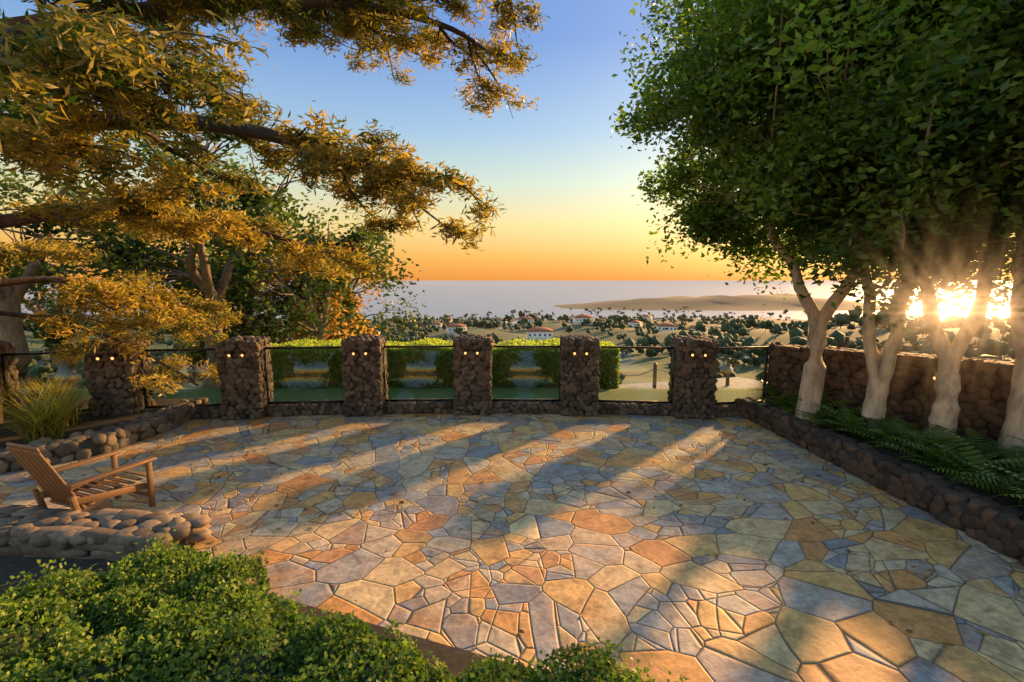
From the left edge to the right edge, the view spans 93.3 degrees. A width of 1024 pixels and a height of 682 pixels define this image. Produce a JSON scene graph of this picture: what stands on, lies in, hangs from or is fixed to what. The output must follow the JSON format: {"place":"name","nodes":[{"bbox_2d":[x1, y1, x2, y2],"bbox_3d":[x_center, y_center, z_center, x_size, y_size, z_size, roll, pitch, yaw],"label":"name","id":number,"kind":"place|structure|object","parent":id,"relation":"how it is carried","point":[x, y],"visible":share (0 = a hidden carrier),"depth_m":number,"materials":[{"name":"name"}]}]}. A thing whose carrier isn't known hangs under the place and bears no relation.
{"place":"outdoors","nodes":[
{"label":"outdoors","id":0,"kind":"place"},
{"bbox_2d":[0,369,103,443],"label":"ornamental grass","id":1,"kind":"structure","parent":0,"point":[50,410],"depth_m":6.58,"materials":[{"name":"green plant"}]},
{"bbox_2d":[0,398,195,448],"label":"bed soil","id":2,"kind":"structure","parent":0,"point":[97,423],"depth_m":7.26,"materials":[{"name":"brown soil"}]},
{"bbox_2d":[0,555,554,681],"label":"bed soil","id":3,"kind":"structure","parent":0,"point":[454,659],"depth_m":3.56,"materials":[{"name":"brown soil"}]},
{"bbox_2d":[0,562,111,643],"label":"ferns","id":4,"kind":"object","parent":3,"relation":"on","point":[65,586],"visible":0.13,"depth_m":3.23,"materials":[{"name":"green plant"}]},
{"bbox_2d":[0,529,688,681],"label":"bushes","id":5,"kind":"object","parent":3,"relation":"on","point":[132,641],"depth_m":2.62,"materials":[{"name":"green plant"}]},
{"bbox_2d":[453,321,516,335],"bbox_3d":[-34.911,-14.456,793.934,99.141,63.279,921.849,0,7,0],"label":"valley road","id":6,"kind":"structure","parent":0,"point":[514,322],"depth_m":690.54,"materials":[{"name":"grey asphalt"}]},
{"bbox_2d":[0,293,1014,402],"bbox_3d":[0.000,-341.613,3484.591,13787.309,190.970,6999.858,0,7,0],"label":"ground","id":7,"kind":"structure","parent":0,"point":[635,362],"depth_m":303.05,"materials":[{"name":"green plant"}]},
{"bbox_2d":[0,102,410,387],"bbox_3d":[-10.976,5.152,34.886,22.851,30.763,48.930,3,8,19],"label":"tree","id":8,"kind":"object","parent":7,"relation":"on","point":[11,299],"visible":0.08,"depth_m":14.98,"materials":[{"name":"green plant"}]},
{"bbox_2d":[0,71,428,376],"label":"green tree leaves","id":9,"kind":"object","parent":8,"relation":"attached to","point":[124,256],"visible":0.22,"depth_m":15.60,"materials":[{"name":"green plant"}]},
{"bbox_2d":[211,226,395,349],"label":"gold tree leaves","id":10,"kind":"object","parent":8,"relation":"attached to","point":[337,313],"visible":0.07,"depth_m":18.77,"materials":[{"name":"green plant"}]},
{"bbox_2d":[0,0,550,422],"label":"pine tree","id":11,"kind":"object","parent":7,"relation":"on","point":[41,47],"depth_m":6.16,"materials":[{"name":"green plant"}]},
{"bbox_2d":[127,315,717,344],"bbox_3d":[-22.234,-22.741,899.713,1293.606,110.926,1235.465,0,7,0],"label":"distant houses","id":12,"kind":"structure","parent":7,"relation":"on","point":[537,337],"depth_m":556.31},
{"bbox_2d":[138,317,706,335],"bbox_3d":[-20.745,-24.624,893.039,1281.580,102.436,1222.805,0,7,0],"label":"house windows","id":13,"kind":"structure","parent":12,"relation":"in","point":[550,334],"depth_m":537.30,"materials":[{"name":"black glass"}]},
{"bbox_2d":[269,337,621,388],"bbox_3d":[-2.273,0.975,13.029,10.328,2.078,1.473,0,7,0],"label":"hedge","id":14,"kind":"object","parent":7,"relation":"on","point":[300,357],"depth_m":12.45,"materials":[{"name":"green plant"}]},
{"bbox_2d":[0,306,1015,388],"bbox_3d":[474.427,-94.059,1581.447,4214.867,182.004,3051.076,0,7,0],"label":"distant trees","id":15,"kind":"object","parent":7,"relation":"on","point":[38,365],"visible":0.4,"depth_m":322.64,"materials":[{"name":"green plant"}]},
{"bbox_2d":[619,377,767,388],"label":"path","id":16,"kind":"structure","parent":7,"relation":"on","point":[738,382],"depth_m":17.94,"materials":[{"name":"beige"}]},
{"bbox_2d":[652,358,730,388],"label":"rope posts","id":17,"kind":"object","parent":16,"relation":"on","point":[655,374],"visible":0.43,"depth_m":17.56,"materials":[{"name":"brown wood"}]},
{"bbox_2d":[620,363,727,375],"bbox_3d":[5.633,0.993,16.799,4.857,0.213,0.126,-3,8,-22],"label":"rope","id":18,"kind":"object","parent":17,"relation":"attached to","point":[657,369],"visible":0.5,"depth_m":16.42,"materials":[{"name":"beige fabric"}]},
{"bbox_2d":[764,341,1014,447],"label":"garden wall","id":19,"kind":"structure","parent":7,"relation":"on","point":[983,395],"depth_m":6.74,"materials":[{"name":"stone"}]},
{"bbox_2d":[0,0,1014,280],"label":"sky","id":20,"kind":"structure","parent":0,"point":[566,187],"materials":[{"name":"blue"}]},
{"bbox_2d":[0,413,1023,681],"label":"patio","id":21,"kind":"structure","parent":0,"point":[554,537],"depth_m":4.29,"materials":[{"name":"multicoloured stone"}]},
{"bbox_2d":[6,442,156,512],"bbox_3d":[-4.066,1.293,4.623,0.624,0.907,0.903,3,8,20],"label":"garden chair","id":22,"kind":"object","parent":21,"relation":"on","point":[43,473],"visible":0.94,"depth_m":4.50,"materials":[{"name":"brown wood"}]},
{"bbox_2d":[0,398,211,562],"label":"stone walls","id":23,"kind":"structure","parent":21,"relation":"on","point":[42,531],"depth_m":4.14,"materials":[{"name":"grey stone"}]},
{"bbox_2d":[0,333,719,420],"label":"stone pillars","id":24,"kind":"structure","parent":21,"relation":"on","point":[243,391],"depth_m":8.09,"materials":[{"name":"stone"}]},
{"bbox_2d":[1,345,674,414],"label":"glass frames","id":25,"kind":"structure","parent":24,"relation":"on","point":[3,367],"depth_m":8.31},
{"bbox_2d":[8,348,638,412],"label":"glass panels","id":26,"kind":"object","parent":25,"relation":"in","point":[148,404],"visible":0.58,"depth_m":7.64,"materials":[{"name":"clear glass"}]},
{"bbox_2d":[94,349,935,376],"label":"lights","id":27,"kind":"object","parent":24,"relation":"attached to","point":[366,351],"visible":0.98,"depth_m":7.83,"materials":[{"name":"brown"}]},
{"bbox_2d":[96,352,935,379],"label":"lamp bulbs","id":28,"kind":"object","parent":27,"relation":"in","point":[692,355],"visible":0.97,"depth_m":7.83,"materials":[{"name":"yellow glass"}]},
{"bbox_2d":[20,415,989,643],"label":"fallen leaves","id":29,"kind":"object","parent":21,"relation":"on","point":[716,555],"visible":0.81,"depth_m":5.02,"materials":[{"name":"brown plant"}]},
{"bbox_2d":[715,401,740,417],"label":"stone wall","id":30,"kind":"structure","parent":21,"relation":"on","point":[727,410],"depth_m":8.16,"materials":[{"name":"stone"}]},
{"bbox_2d":[716,346,767,403],"bbox_3d":[3.900,0.587,8.317,1.056,0.982,0.045,-1,7,-10],"label":"fence frame","id":31,"kind":"object","parent":30,"relation":"on","point":[765,365],"visible":0.38,"depth_m":8.32,"materials":[{"name":"grey metal"}]},
{"bbox_2d":[726,348,764,401],"bbox_3d":[3.900,0.587,8.317,0.996,0.910,0.012,-1,7,-10],"label":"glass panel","id":32,"kind":"object","parent":31,"relation":"attached to","point":[759,393],"visible":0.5,"depth_m":8.42,"materials":[{"name":"clear glass"}]},
{"bbox_2d":[734,396,1023,565],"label":"planter kerb","id":33,"kind":"structure","parent":21,"relation":"on","point":[991,523],"depth_m":5.06,"materials":[{"name":"stone"}]},
{"bbox_2d":[21,281,1012,320],"bbox_3d":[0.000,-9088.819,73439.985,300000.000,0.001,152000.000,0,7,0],"label":"sea water","id":34,"kind":"structure","parent":0,"point":[499,299],"depth_m":5503.77,"materials":[{"name":"grey liquid"}]},
{"bbox_2d":[761,400,1023,512],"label":"planter soil","id":35,"kind":"structure","parent":0,"point":[1004,501],"depth_m":5.38,"materials":[{"name":"brown soil"}]},
{"bbox_2d":[609,0,1023,464],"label":"trees","id":36,"kind":"object","parent":35,"relation":"on","point":[936,54],"depth_m":5.27,"materials":[{"name":"green plant"}]},
{"bbox_2d":[750,377,1023,507],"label":"ferns","id":37,"kind":"object","parent":35,"relation":"on","point":[979,462],"visible":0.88,"depth_m":5.41,"materials":[{"name":"green plant"}]}
]}

